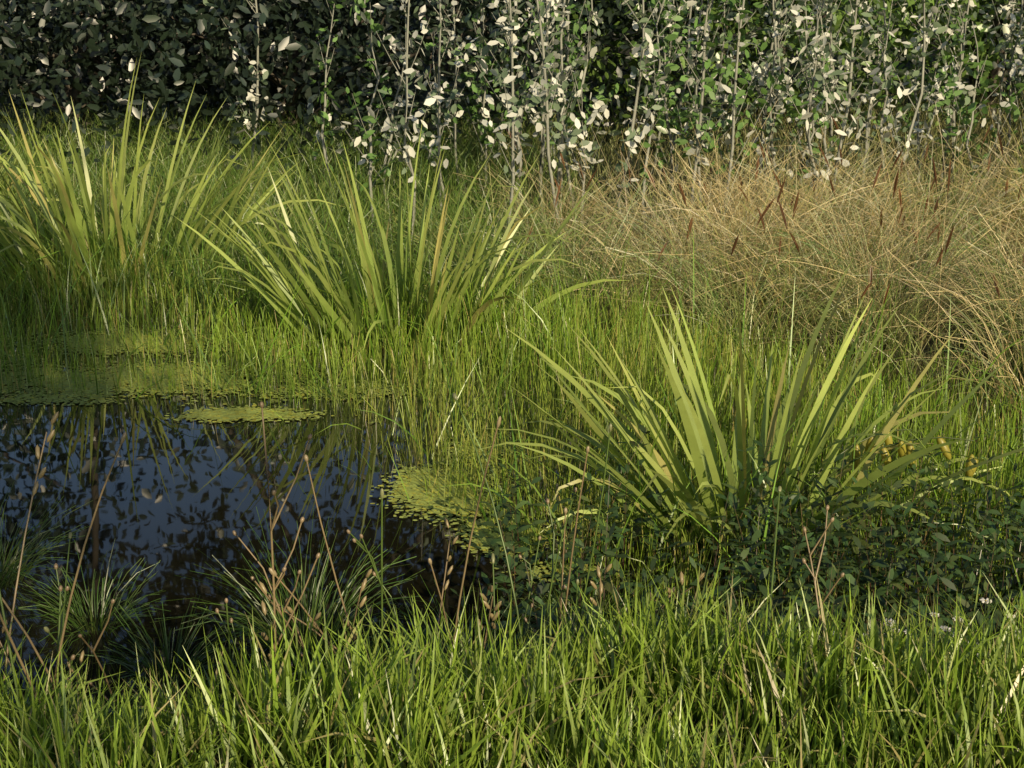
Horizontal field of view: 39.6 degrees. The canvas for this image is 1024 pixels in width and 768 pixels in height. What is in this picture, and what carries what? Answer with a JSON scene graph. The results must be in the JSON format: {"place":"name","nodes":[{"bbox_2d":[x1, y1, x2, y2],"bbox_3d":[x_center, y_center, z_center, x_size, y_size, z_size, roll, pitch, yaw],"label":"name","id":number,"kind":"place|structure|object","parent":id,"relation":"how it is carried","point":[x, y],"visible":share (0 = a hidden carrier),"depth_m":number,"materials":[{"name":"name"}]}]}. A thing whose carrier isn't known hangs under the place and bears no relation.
{"place":"outdoors","nodes":[
{"label":"outdoors","id":0,"kind":"place"},
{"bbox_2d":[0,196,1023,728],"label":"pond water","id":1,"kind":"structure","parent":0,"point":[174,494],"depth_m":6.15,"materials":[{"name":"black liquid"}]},
{"bbox_2d":[0,326,933,584],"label":"pond duckweed","id":2,"kind":"object","parent":1,"relation":"on","point":[412,488],"visible":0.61,"depth_m":7.43,"materials":[{"name":"green plant"}]},
{"bbox_2d":[0,0,1023,767],"bbox_3d":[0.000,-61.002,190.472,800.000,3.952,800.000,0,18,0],"label":"terrain","id":3,"kind":"structure","parent":0,"point":[674,194],"depth_m":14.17,"materials":[{"name":"plant"}]},
{"bbox_2d":[0,121,79,245],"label":"clump","id":4,"kind":"object","parent":3,"relation":"on","point":[11,184],"visible":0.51,"depth_m":10.60,"materials":[{"name":"green plant"}]},
{"bbox_2d":[5,0,163,59],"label":"shrub","id":5,"kind":"object","parent":3,"relation":"on","point":[37,17],"depth_m":25.10,"materials":[{"name":"green plant"}]},
{"bbox_2d":[72,0,124,83],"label":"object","id":6,"kind":"object","parent":3,"relation":"on","point":[100,41],"depth_m":20.45,"materials":[{"name":"green plant"}]},
{"bbox_2d":[0,0,239,169],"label":"shrub","id":7,"kind":"object","parent":3,"relation":"on","point":[18,24],"visible":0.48,"depth_m":13.55,"materials":[{"name":"green plant"}]},
{"bbox_2d":[1,0,249,138],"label":"shrub","id":8,"kind":"object","parent":3,"relation":"on","point":[72,92],"visible":0.2,"depth_m":14.97,"materials":[{"name":"green plant"}]},
{"bbox_2d":[0,56,342,317],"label":"clump","id":9,"kind":"object","parent":3,"relation":"on","point":[61,182],"visible":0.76,"depth_m":9.55,"materials":[{"name":"green plant"}]},
{"bbox_2d":[0,0,469,178],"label":"shrub","id":10,"kind":"object","parent":3,"relation":"on","point":[107,67],"visible":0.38,"depth_m":13.96,"materials":[{"name":"green plant"}]},
{"bbox_2d":[0,0,613,189],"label":"hedge","id":11,"kind":"object","parent":3,"relation":"on","point":[202,15],"visible":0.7,"depth_m":13.27,"materials":[{"name":"green plant"}]},
{"bbox_2d":[137,0,503,155],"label":"shrub","id":12,"kind":"object","parent":3,"relation":"on","point":[276,80],"visible":0.32,"depth_m":14.44,"materials":[{"name":"green plant"}]},
{"bbox_2d":[0,99,672,348],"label":"bank grass","id":13,"kind":"structure","parent":3,"relation":"on","point":[264,252],"depth_m":11.21,"materials":[{"name":"green plant"}]},
{"bbox_2d":[0,474,753,704],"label":"sedge tufts","id":14,"kind":"object","parent":3,"relation":"on","point":[10,567],"visible":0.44,"depth_m":5.00,"materials":[{"name":"green plant"}]},
{"bbox_2d":[144,121,627,361],"bbox_3d":[-0.634,-0.801,8.229,2.340,1.353,2.237,-14,23,-36],"label":"clump","id":15,"kind":"object","parent":3,"relation":"on","point":[283,296],"visible":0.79,"depth_m":8.25,"materials":[{"name":"green plant"}]},
{"bbox_2d":[305,0,530,36],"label":"shrub","id":16,"kind":"object","parent":3,"relation":"on","point":[400,30],"depth_m":25.36,"materials":[{"name":"green plant"}]},
{"bbox_2d":[0,393,843,737],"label":"seed stalks","id":17,"kind":"object","parent":3,"relation":"on","point":[260,585],"visible":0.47,"depth_m":3.18,"materials":[{"name":"brown plant"}]},
{"bbox_2d":[424,0,466,75],"bbox_3d":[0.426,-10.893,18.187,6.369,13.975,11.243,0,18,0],"label":"shrub","id":18,"kind":"object","parent":3,"relation":"on","point":[446,56],"depth_m":20.92,"materials":[{"name":"green plant"}]},
{"bbox_2d":[0,549,1023,767],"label":"bank grass","id":19,"kind":"structure","parent":3,"relation":"on","point":[441,710],"depth_m":2.71,"materials":[{"name":"green plant"}]},
{"bbox_2d":[0,227,1023,628],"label":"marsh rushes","id":20,"kind":"object","parent":3,"relation":"on","point":[462,385],"visible":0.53,"depth_m":7.38,"materials":[{"name":"green plant"}]},
{"bbox_2d":[0,204,1023,608],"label":"marsh grass","id":21,"kind":"structure","parent":3,"relation":"on","point":[648,320],"depth_m":7.49,"materials":[{"name":"green plant"}]},
{"bbox_2d":[474,0,567,139],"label":"shrub","id":22,"kind":"object","parent":3,"relation":"on","point":[485,34],"visible":0.05,"depth_m":15.32,"materials":[{"name":"plant"}]},
{"bbox_2d":[235,0,908,168],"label":"shrub","id":23,"kind":"object","parent":3,"relation":"on","point":[610,16],"visible":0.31,"depth_m":14.16,"materials":[{"name":"green plant"}]},
{"bbox_2d":[465,0,701,44],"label":"shrub","id":24,"kind":"object","parent":3,"relation":"on","point":[565,13],"visible":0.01,"depth_m":25.18,"materials":[{"name":"green plant"}]},
{"bbox_2d":[203,0,1023,260],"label":"poplar","id":25,"kind":"object","parent":3,"relation":"on","point":[685,115],"depth_m":11.13,"materials":[{"name":"green plant"}]},
{"bbox_2d":[427,0,1023,168],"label":"shrub","id":26,"kind":"object","parent":3,"relation":"on","point":[840,13],"visible":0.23,"depth_m":13.97,"materials":[{"name":"green plant"}]},
{"bbox_2d":[450,424,1023,678],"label":"marsh herbs","id":27,"kind":"object","parent":3,"relation":"on","point":[797,539],"visible":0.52,"depth_m":5.02,"materials":[{"name":"green plant"}]},
{"bbox_2d":[474,257,1023,565],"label":"clump","id":28,"kind":"object","parent":3,"relation":"on","point":[703,460],"visible":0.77,"depth_m":5.77,"materials":[{"name":"green plant"}]},
{"bbox_2d":[637,0,931,136],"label":"shrub","id":29,"kind":"object","parent":3,"relation":"on","point":[720,31],"visible":0.1,"depth_m":15.19,"materials":[{"name":"green plant"}]},
{"bbox_2d":[749,0,927,20],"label":"shrub","id":30,"kind":"object","parent":3,"relation":"on","point":[863,11],"depth_m":26.36,"materials":[{"name":"green plant"}]},
{"bbox_2d":[674,0,1023,142],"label":"leaves","id":31,"kind":"object","parent":3,"relation":"on","point":[910,34],"visible":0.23,"depth_m":14.73,"materials":[{"name":"green plant"}]},
{"bbox_2d":[839,0,1023,123],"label":"shrub","id":32,"kind":"object","parent":3,"relation":"on","point":[994,72],"visible":0.19,"depth_m":15.39,"materials":[{"name":"green plant"}]},
{"bbox_2d":[916,0,1023,114],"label":"shrub","id":33,"kind":"object","parent":3,"relation":"on","point":[980,17],"visible":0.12,"depth_m":15.20,"materials":[{"name":"green plant"}]}
]}

